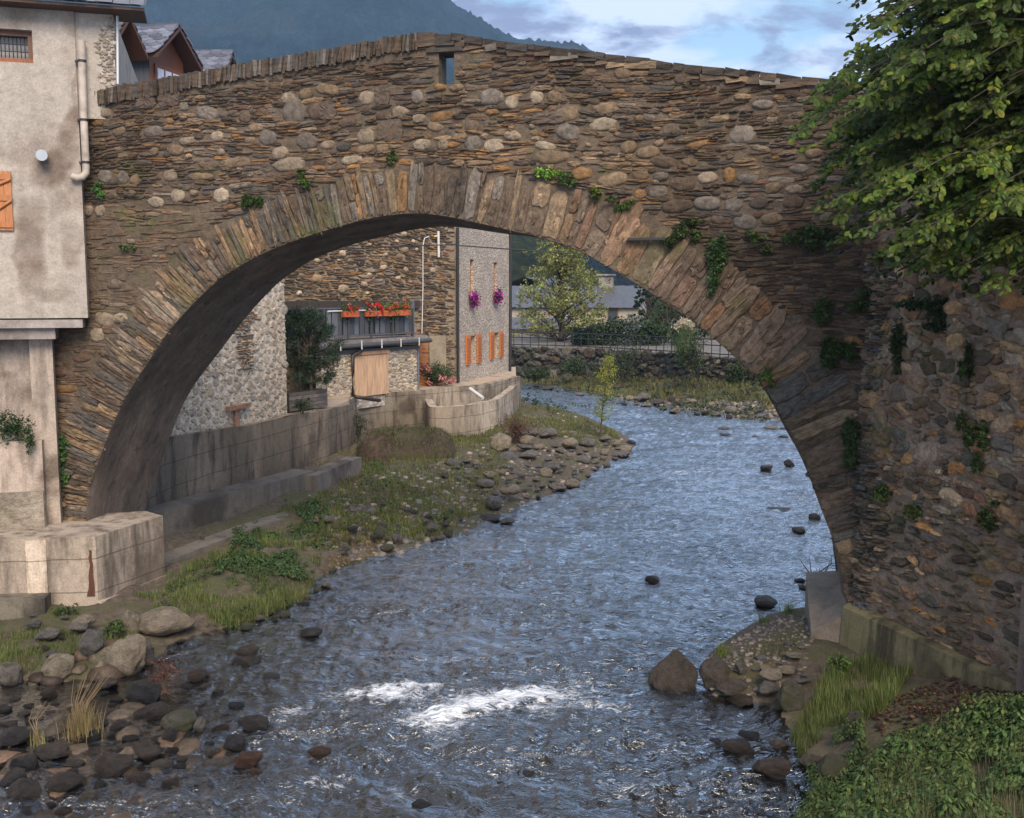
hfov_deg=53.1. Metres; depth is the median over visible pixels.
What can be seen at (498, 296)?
flower basket
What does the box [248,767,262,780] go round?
boulder
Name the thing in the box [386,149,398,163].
wall plant
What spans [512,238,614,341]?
broadleaf tree
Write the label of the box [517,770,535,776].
stone
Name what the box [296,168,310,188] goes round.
wall plant
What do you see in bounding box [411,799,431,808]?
stone
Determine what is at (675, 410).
stone
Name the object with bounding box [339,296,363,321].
flower box
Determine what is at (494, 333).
window
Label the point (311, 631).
boulder
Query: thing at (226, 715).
stone
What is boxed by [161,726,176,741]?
boulder
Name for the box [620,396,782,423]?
shore gravel
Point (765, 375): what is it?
wall plant
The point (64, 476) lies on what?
wall plant
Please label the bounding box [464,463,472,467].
stone
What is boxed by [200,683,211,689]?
stone
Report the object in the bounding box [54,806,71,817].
stone
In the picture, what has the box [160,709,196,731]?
boulder
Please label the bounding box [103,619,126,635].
shrub
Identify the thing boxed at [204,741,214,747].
stone
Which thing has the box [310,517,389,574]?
herbs
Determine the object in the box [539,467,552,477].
stone
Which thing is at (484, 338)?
pebbled house
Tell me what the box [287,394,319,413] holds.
shrub
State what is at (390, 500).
bar herbs
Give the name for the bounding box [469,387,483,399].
overflow pipe
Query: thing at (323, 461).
ledge grass
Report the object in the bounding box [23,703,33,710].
stone
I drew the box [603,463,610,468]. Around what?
stone
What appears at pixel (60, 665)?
boulder
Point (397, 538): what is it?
boulder
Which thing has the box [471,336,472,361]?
window
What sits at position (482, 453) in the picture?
stone
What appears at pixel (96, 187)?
wall plant
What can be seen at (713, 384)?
shore grass
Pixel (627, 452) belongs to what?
boulder
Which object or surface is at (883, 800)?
weeds
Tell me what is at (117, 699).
stone
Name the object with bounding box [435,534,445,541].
boulder
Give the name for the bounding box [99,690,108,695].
stone
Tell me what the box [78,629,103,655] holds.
boulder
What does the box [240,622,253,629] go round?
stone
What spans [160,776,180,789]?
stone
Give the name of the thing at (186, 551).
concrete ledge
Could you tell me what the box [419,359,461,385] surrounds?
hydrangea
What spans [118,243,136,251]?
wall plant
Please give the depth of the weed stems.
10.93 m
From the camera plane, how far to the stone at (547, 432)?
39.41 m
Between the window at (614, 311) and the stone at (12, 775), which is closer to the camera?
the stone at (12, 775)
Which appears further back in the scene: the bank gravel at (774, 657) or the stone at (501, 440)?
the stone at (501, 440)
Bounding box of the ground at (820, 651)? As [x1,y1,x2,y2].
[0,319,1023,817]
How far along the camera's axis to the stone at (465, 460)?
33.12 m
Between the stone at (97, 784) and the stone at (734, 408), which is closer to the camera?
the stone at (97, 784)
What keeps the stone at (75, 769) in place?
on the riverbed stones
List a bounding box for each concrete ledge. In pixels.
[145,469,315,534]
[164,505,306,565]
[305,456,361,491]
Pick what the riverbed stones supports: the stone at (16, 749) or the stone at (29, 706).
the stone at (16, 749)
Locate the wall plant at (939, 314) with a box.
[891,294,949,333]
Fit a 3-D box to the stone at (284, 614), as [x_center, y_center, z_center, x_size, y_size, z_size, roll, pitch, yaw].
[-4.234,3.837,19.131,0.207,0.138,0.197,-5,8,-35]
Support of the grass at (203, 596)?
on the ground at (820, 651)
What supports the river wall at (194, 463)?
on the ground at (820, 651)
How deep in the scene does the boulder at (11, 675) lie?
15.78 m
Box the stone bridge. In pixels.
[49,32,868,642]
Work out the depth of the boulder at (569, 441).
37.40 m
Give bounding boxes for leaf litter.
[872,674,1023,817]
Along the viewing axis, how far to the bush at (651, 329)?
73.32 m
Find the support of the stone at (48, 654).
on the ground at (820, 651)
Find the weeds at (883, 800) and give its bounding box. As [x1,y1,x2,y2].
[849,687,1018,817]
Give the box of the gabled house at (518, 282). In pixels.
[512,277,588,285]
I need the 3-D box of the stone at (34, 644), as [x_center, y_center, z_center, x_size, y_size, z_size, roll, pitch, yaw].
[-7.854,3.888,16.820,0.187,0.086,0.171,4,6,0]
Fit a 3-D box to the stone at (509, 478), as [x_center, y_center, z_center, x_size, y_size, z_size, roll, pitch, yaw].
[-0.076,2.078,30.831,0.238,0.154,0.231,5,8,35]
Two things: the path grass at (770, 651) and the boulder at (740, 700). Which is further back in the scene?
the path grass at (770, 651)
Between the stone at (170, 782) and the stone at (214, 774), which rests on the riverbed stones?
the stone at (214, 774)
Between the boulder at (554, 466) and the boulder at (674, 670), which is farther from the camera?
the boulder at (554, 466)
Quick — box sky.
[451,0,943,81]
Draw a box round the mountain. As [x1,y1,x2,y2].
[41,0,653,295]
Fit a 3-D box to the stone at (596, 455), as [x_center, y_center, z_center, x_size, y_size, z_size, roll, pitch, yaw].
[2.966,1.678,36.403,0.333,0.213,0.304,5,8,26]
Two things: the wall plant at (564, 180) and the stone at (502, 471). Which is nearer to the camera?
the wall plant at (564, 180)
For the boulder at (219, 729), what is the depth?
14.09 m
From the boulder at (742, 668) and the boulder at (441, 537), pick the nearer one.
the boulder at (742, 668)
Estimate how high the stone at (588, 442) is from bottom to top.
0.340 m
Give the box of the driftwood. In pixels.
[800,555,831,572]
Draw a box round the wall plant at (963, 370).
[954,339,974,431]
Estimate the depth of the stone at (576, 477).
32.75 m
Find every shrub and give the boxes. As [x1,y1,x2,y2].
[0,409,35,454]
[52,602,79,615]
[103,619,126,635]
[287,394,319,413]
[353,405,372,443]
[496,413,536,443]
[826,652,851,674]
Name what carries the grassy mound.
on the ground at (820, 651)
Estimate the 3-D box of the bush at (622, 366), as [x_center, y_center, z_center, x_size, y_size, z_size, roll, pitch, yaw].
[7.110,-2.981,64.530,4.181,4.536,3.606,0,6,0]
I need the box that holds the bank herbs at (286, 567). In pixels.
[211,497,334,581]
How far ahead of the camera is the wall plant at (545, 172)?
16.86 m
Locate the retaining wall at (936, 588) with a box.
[840,47,1023,693]
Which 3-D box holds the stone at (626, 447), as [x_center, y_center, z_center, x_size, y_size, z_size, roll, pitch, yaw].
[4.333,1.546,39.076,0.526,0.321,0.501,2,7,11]
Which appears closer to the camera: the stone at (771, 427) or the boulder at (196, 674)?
the boulder at (196, 674)
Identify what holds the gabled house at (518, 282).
on the ground at (820, 651)
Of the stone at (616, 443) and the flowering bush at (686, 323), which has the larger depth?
the flowering bush at (686, 323)
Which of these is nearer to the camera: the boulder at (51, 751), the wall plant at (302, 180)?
the boulder at (51, 751)
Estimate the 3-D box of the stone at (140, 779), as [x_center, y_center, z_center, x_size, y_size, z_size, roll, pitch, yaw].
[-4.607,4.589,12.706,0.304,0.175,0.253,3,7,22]
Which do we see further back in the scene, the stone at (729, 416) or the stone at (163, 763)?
the stone at (729, 416)
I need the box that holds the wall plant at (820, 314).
[806,296,834,326]
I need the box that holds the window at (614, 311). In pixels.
[607,308,618,322]
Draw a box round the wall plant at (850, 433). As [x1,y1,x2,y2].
[840,413,863,470]
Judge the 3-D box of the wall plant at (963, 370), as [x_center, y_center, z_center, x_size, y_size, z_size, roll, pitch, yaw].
[6.124,-0.316,13.793,0.304,1.264,0.231,0,6,0]
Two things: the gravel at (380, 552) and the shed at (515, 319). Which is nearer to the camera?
the gravel at (380, 552)
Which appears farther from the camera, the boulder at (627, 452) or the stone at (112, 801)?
the boulder at (627, 452)
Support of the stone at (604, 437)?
on the ground at (820, 651)
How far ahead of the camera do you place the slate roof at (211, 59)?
32.42 m
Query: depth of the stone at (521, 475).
31.55 m
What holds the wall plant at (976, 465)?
attached to the retaining wall at (936, 588)
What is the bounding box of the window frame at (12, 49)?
[0,30,32,62]
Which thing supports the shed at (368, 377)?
on the path
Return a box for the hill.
[512,235,680,318]
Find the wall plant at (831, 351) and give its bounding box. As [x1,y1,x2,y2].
[819,333,861,369]
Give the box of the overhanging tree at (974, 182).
[786,0,1023,296]
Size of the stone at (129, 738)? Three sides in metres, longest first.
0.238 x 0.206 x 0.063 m
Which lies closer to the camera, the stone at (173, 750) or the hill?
the stone at (173, 750)
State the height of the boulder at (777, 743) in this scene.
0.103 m
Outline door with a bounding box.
[417,343,428,385]
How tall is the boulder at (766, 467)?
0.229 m
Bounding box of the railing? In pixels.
[512,332,731,357]
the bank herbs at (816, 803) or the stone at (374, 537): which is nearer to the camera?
the bank herbs at (816, 803)
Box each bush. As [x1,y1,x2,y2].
[517,363,550,382]
[558,353,589,376]
[568,323,599,345]
[584,322,610,345]
[589,312,633,345]
[593,325,653,383]
[615,311,645,345]
[631,316,674,345]
[667,319,699,345]
[670,329,709,383]
[723,358,752,383]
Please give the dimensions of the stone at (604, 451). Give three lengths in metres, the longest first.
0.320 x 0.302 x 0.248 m
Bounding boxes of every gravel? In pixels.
[307,413,633,574]
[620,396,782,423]
[702,611,814,714]
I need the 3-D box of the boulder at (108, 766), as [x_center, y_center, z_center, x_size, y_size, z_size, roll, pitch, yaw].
[-5.006,4.500,12.983,0.449,0.198,0.466,-5,8,-38]
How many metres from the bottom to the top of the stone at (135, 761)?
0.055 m
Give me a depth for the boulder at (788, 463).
35.74 m
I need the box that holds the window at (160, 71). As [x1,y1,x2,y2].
[154,63,180,78]
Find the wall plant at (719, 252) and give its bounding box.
[703,232,729,295]
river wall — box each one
[0,511,166,606]
[145,376,520,509]
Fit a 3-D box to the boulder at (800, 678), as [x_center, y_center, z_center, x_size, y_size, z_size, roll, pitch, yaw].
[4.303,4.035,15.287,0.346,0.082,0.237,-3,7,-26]
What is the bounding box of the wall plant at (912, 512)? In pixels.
[902,503,922,521]
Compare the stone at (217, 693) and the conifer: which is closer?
the stone at (217, 693)
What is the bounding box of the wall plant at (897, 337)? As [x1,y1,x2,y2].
[880,315,907,393]
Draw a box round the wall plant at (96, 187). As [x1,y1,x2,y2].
[91,182,107,198]
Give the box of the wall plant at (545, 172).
[534,164,563,180]
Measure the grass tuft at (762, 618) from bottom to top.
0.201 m
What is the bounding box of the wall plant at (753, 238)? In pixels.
[744,230,775,253]
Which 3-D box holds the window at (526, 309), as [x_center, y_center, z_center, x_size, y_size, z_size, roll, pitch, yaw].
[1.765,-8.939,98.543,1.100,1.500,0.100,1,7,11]
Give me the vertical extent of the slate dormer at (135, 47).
3.754 m
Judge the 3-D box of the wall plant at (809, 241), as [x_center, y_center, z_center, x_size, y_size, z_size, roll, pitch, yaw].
[4.709,-2.676,15.962,1.077,0.454,0.305,0,6,0]
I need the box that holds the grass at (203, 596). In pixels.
[132,498,326,626]
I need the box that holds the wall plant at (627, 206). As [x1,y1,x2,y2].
[604,196,635,211]
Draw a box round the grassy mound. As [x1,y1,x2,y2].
[353,424,456,462]
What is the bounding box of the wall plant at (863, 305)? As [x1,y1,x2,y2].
[847,288,875,314]
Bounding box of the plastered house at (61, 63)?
[0,0,146,529]
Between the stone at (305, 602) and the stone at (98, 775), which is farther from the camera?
the stone at (305, 602)
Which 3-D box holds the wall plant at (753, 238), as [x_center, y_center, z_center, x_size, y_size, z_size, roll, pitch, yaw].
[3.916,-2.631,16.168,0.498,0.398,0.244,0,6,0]
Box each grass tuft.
[29,702,49,746]
[52,672,108,743]
[711,640,733,656]
[756,612,771,625]
[779,599,797,614]
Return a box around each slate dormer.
[119,22,147,60]
[131,22,203,82]
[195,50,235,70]
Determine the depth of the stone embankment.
65.90 m
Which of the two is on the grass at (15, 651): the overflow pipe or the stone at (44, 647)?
the stone at (44, 647)
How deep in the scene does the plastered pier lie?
12.81 m
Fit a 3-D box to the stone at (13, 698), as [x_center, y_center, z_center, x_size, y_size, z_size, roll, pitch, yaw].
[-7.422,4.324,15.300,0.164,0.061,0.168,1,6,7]
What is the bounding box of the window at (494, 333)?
[494,333,495,356]
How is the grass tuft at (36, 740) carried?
on the ground at (820, 651)
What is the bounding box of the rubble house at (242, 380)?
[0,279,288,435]
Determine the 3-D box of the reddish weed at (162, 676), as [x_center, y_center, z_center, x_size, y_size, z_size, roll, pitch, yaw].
[-5.259,4.039,15.523,0.521,0.610,0.385,0,6,0]
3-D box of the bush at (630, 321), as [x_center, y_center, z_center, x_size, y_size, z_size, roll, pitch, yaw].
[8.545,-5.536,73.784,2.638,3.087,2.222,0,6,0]
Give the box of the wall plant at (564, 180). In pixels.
[553,172,576,188]
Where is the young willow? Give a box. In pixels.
[587,354,621,437]
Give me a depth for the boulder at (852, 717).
13.37 m
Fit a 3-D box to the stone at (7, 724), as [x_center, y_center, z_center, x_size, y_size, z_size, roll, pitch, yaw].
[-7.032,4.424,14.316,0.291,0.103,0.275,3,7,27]
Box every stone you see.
[0,704,12,714]
[0,719,17,732]
[0,767,25,787]
[7,748,23,751]
[9,696,20,700]
[9,753,36,773]
[12,806,34,817]
[16,711,31,717]
[16,733,39,746]
[23,619,41,627]
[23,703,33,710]
[23,719,34,725]
[27,643,39,647]
[39,688,57,698]
[41,645,47,649]
[44,760,54,766]
[45,651,56,656]
[45,710,54,714]
[45,736,54,741]
[47,802,56,807]
[50,701,59,705]
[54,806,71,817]
[56,797,67,803]
[60,615,68,618]
[60,713,76,726]
[64,759,84,767]
[65,767,78,773]
[66,706,76,711]
[69,622,88,631]
[74,736,85,742]
[75,688,87,695]
[78,790,98,804]
[78,804,88,810]
[88,773,101,780]
[89,706,98,712]
[90,780,105,789]
[94,718,107,726]
[95,677,118,689]
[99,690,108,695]
[105,731,114,738]
[106,703,115,708]
[107,798,120,803]
[108,630,126,637]
[109,720,132,731]
[110,697,124,702]
[122,734,139,741]
[126,771,152,786]
[133,702,169,723]
[133,757,140,763]
[137,765,144,770]
[150,759,171,769]
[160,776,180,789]
[164,747,178,754]
[172,762,186,769]
[175,755,186,762]
[178,700,189,705]
[180,683,193,690]
[184,772,192,778]
[197,702,206,709]
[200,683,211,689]
[202,757,233,771]
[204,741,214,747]
[204,747,220,756]
[207,773,216,779]
[211,690,223,699]
[213,707,225,711]
[219,713,230,719]
[223,733,245,750]
[226,702,245,708]
[238,715,268,731]
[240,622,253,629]
[255,615,264,620]
[279,610,290,618]
[297,600,309,607]
[313,587,320,592]
[321,541,331,545]
[321,581,331,587]
[323,515,332,521]
[339,542,347,547]
[346,525,358,533]
[369,535,377,540]
[377,522,386,526]
[380,543,394,551]
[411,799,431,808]
[425,522,437,531]
[439,471,448,477]
[440,522,448,526]
[443,529,452,536]
[460,459,471,462]
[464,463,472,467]
[472,459,479,464]
[476,479,494,487]
[479,451,486,456]
[484,471,494,478]
[491,433,510,450]
[498,451,518,459]
[499,469,505,473]
[500,484,522,494]
[505,475,513,480]
[509,447,516,451]
[516,444,532,449]
[517,473,525,477]
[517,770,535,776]
[519,450,537,458]
[521,427,538,436]
[534,444,545,449]
[534,482,545,488]
[539,427,557,437]
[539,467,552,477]
[542,386,552,390]
[544,456,552,461]
[547,483,566,491]
[555,447,563,453]
[571,475,579,479]
[572,455,590,463]
[579,438,595,446]
[591,453,599,458]
[591,458,598,463]
[599,435,611,440]
[600,448,608,454]
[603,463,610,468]
[613,441,620,445]
[618,453,626,457]
[619,445,631,451]
[625,395,633,400]
[628,793,640,798]
[633,393,650,400]
[640,402,650,406]
[650,398,664,404]
[668,396,675,401]
[669,407,680,412]
[725,406,736,412]
[726,414,732,418]
[739,414,747,418]
[755,412,768,418]
[755,655,772,662]
[760,665,772,669]
[764,426,778,429]
[776,665,794,673]
[784,641,795,644]
[785,651,802,657]
[794,578,805,583]
[798,661,809,665]
[799,585,805,589]
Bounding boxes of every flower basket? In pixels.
[468,289,481,309]
[493,286,505,307]
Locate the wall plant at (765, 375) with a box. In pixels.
[757,366,774,388]
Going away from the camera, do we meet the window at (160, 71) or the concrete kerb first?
the concrete kerb
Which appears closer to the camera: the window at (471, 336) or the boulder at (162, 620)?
the boulder at (162, 620)
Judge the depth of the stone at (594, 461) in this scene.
35.69 m
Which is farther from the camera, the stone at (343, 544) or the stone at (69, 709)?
the stone at (343, 544)
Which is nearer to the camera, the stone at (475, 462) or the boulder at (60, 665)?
the boulder at (60, 665)
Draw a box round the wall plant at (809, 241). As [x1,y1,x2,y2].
[780,223,844,250]
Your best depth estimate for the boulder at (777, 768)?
12.76 m
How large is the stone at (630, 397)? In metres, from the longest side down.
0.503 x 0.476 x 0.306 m
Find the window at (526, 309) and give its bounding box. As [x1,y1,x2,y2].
[525,308,535,317]
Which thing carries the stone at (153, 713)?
on the riverbed stones
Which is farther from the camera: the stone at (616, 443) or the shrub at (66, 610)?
the stone at (616, 443)
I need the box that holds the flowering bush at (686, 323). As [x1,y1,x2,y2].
[667,316,698,352]
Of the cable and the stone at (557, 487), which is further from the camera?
the cable
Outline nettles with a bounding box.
[830,691,1023,817]
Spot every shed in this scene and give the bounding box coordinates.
[315,345,418,408]
[512,317,575,334]
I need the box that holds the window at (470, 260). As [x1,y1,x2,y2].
[470,260,470,295]
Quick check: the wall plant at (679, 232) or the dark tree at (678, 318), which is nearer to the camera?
the wall plant at (679, 232)
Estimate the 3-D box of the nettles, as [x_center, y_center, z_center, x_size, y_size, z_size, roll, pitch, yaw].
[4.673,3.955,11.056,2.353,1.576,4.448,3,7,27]
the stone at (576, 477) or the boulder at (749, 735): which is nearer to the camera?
the boulder at (749, 735)
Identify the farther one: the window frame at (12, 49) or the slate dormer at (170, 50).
the slate dormer at (170, 50)
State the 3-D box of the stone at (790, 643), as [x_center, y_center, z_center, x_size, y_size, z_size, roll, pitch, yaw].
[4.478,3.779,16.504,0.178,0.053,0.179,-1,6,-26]
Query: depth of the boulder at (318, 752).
13.34 m
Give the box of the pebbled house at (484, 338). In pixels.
[456,227,511,382]
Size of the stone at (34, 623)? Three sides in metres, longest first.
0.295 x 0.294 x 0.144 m
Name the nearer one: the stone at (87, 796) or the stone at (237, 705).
the stone at (87, 796)
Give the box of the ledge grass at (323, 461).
[302,446,354,468]
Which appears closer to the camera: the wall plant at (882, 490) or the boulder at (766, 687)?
the boulder at (766, 687)
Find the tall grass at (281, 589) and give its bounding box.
[220,577,315,627]
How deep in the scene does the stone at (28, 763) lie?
13.05 m
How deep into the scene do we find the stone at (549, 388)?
64.03 m
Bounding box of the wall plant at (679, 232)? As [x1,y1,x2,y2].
[662,217,705,248]
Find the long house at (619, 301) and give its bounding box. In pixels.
[512,274,649,332]
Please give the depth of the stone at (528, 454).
34.82 m
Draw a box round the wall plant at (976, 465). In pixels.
[962,420,989,473]
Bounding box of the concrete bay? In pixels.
[425,384,517,435]
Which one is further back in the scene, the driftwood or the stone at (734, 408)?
the stone at (734, 408)
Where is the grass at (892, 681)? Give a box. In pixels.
[789,651,912,756]
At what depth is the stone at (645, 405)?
54.60 m
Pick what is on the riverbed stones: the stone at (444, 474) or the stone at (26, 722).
the stone at (26, 722)
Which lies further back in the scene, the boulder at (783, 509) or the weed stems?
the boulder at (783, 509)
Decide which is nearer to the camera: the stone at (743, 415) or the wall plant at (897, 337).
the wall plant at (897, 337)
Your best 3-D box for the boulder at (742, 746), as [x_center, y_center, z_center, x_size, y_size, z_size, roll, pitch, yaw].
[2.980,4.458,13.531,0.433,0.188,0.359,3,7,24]
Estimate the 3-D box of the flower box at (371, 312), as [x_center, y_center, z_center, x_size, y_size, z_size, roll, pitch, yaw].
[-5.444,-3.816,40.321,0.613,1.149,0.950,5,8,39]
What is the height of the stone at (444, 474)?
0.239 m
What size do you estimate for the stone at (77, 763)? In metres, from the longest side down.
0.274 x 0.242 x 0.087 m
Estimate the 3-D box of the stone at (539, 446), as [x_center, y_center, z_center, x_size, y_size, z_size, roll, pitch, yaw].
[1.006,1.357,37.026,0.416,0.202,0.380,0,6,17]
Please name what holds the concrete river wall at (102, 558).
on the ground at (820, 651)
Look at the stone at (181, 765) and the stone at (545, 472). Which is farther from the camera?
the stone at (545, 472)
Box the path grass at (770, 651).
[754,635,797,656]
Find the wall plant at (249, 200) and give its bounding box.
[233,190,265,208]
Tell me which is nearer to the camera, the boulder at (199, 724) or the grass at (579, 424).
the boulder at (199, 724)
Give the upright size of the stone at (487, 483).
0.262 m
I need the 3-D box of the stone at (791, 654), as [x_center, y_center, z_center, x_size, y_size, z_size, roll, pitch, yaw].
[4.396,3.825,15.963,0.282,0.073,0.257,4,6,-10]
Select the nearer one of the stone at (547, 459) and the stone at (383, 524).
the stone at (383, 524)
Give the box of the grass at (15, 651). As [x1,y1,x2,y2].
[0,620,138,672]
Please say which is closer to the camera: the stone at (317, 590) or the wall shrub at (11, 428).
the wall shrub at (11, 428)
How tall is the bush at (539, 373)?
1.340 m
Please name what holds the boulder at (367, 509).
on the ground at (820, 651)
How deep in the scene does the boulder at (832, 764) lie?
12.46 m
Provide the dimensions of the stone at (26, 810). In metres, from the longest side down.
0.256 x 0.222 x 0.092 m
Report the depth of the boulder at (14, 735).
13.66 m
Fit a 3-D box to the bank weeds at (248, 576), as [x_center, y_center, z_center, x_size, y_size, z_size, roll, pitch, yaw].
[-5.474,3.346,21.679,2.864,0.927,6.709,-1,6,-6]
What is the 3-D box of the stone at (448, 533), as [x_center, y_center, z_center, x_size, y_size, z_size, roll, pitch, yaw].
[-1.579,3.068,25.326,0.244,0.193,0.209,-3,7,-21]
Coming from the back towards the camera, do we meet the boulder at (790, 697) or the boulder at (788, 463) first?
the boulder at (788, 463)
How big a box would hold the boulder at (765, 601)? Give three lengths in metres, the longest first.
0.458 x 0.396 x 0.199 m
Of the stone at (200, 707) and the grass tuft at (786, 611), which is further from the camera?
the grass tuft at (786, 611)
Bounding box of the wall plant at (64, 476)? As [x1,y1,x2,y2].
[58,430,71,486]
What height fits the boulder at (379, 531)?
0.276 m
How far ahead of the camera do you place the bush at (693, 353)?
57.92 m
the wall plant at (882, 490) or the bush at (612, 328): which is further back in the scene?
the bush at (612, 328)
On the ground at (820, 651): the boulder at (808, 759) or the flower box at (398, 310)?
the boulder at (808, 759)
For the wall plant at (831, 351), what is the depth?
16.00 m
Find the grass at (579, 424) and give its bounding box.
[452,404,619,447]
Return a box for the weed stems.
[805,699,1023,817]
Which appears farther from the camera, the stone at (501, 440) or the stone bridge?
the stone at (501, 440)
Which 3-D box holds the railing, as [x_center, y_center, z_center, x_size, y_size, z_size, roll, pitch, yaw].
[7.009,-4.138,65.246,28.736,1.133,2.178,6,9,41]
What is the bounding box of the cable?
[337,244,585,254]
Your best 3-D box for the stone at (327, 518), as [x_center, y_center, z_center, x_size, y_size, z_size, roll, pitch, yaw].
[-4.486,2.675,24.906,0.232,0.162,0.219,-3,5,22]
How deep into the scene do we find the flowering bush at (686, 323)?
60.76 m
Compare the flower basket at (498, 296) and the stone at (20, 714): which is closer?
the stone at (20, 714)
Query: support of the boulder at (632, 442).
on the ground at (820, 651)
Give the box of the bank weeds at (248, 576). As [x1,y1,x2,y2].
[153,519,316,632]
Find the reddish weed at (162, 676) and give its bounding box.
[145,656,182,695]
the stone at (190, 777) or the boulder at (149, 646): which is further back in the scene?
the boulder at (149, 646)
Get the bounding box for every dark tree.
[629,285,668,322]
[649,298,678,341]
[660,302,708,337]
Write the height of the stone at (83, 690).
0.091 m
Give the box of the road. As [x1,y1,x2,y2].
[512,335,734,357]
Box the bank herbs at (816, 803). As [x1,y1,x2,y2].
[782,708,868,817]
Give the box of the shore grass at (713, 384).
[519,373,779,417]
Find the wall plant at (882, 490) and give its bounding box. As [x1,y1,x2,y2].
[870,482,892,502]
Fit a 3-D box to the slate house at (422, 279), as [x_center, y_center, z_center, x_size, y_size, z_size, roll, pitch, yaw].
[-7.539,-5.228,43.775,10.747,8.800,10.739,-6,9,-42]
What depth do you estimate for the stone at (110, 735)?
13.96 m
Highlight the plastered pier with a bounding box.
[1016,585,1023,693]
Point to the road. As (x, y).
(715, 349)
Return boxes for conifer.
[285,300,347,390]
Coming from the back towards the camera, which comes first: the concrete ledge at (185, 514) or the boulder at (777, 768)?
the concrete ledge at (185, 514)
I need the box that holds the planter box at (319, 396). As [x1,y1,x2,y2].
[287,388,327,411]
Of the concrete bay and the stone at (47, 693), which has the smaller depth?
the stone at (47, 693)
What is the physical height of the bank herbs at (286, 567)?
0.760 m
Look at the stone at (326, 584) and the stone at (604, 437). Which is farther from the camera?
the stone at (604, 437)
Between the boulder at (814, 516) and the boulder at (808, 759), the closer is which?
the boulder at (808, 759)
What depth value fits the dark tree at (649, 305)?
87.56 m
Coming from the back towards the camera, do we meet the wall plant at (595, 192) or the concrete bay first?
the concrete bay
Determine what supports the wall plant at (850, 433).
attached to the stone bridge
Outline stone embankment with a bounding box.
[511,345,759,385]
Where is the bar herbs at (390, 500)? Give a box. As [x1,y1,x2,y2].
[330,459,453,534]
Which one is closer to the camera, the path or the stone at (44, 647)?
the stone at (44, 647)
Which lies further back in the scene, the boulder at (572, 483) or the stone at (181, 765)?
the boulder at (572, 483)
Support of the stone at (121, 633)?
on the ground at (820, 651)
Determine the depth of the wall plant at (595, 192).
16.67 m
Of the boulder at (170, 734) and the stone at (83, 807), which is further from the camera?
the boulder at (170, 734)
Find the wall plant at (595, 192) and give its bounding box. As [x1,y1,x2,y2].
[588,185,602,199]
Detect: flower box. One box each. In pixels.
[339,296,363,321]
[363,298,383,326]
[379,297,411,321]
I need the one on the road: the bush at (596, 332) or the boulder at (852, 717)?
the bush at (596, 332)
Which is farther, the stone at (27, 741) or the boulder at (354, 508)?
the boulder at (354, 508)
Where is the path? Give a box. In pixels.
[287,367,515,412]
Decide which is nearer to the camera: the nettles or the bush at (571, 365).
the nettles
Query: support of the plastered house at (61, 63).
on the ground at (820, 651)
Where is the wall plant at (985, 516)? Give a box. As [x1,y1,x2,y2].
[976,499,998,533]
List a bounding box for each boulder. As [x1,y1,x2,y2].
[0,662,22,686]
[0,726,34,745]
[6,777,41,803]
[33,741,69,760]
[34,627,61,639]
[41,653,74,679]
[44,771,87,792]
[72,614,96,624]
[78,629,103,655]
[81,728,100,742]
[89,633,146,679]
[95,753,134,780]
[121,610,139,636]
[125,678,160,702]
[132,742,163,761]
[138,606,194,635]
[146,640,151,648]
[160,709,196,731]
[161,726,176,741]
[187,668,208,681]
[193,716,205,732]
[211,723,229,734]
[231,655,261,669]
[234,645,259,655]
[234,750,262,771]
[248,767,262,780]
[261,672,279,679]
[300,627,322,636]
[307,746,331,759]
[347,504,361,513]
[360,506,375,513]
[373,526,385,537]
[391,533,402,544]
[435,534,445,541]
[445,458,460,465]
[479,514,499,522]
[485,495,501,509]
[500,517,514,523]
[520,435,533,443]
[542,462,559,471]
[562,438,578,445]
[566,479,579,487]
[612,450,630,455]
[626,440,635,444]
[645,575,658,583]
[647,649,697,700]
[699,656,730,689]
[709,738,720,744]
[716,678,748,695]
[720,738,753,754]
[727,694,752,706]
[734,662,747,674]
[738,730,759,742]
[751,757,791,779]
[754,595,777,607]
[757,679,779,695]
[759,669,781,680]
[760,465,772,470]
[767,507,790,511]
[768,739,788,748]
[775,681,804,711]
[783,459,793,466]
[787,674,811,682]
[792,526,804,532]
[796,754,822,768]
[808,513,820,519]
[817,753,848,781]
[847,711,861,726]
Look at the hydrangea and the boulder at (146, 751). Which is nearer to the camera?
the boulder at (146, 751)
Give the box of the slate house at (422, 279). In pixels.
[284,227,456,390]
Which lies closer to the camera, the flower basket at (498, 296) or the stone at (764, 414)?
the stone at (764, 414)
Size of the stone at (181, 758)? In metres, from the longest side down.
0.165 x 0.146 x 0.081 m
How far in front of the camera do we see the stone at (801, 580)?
21.35 m
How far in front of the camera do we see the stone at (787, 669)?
15.43 m
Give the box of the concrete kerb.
[0,592,51,619]
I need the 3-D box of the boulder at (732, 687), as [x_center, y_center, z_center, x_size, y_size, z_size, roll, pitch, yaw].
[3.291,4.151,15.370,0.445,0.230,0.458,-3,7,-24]
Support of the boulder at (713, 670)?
on the ground at (820, 651)
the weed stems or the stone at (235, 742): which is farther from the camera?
the stone at (235, 742)
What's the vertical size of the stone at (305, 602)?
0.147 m
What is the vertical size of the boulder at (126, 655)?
0.763 m
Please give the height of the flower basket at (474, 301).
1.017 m
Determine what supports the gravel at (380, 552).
on the ground at (820, 651)
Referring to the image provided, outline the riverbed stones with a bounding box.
[0,620,325,817]
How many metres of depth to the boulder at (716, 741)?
13.70 m
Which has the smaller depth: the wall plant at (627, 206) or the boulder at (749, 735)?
the boulder at (749, 735)
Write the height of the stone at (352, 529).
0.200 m
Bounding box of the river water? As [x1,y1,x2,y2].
[0,382,835,817]

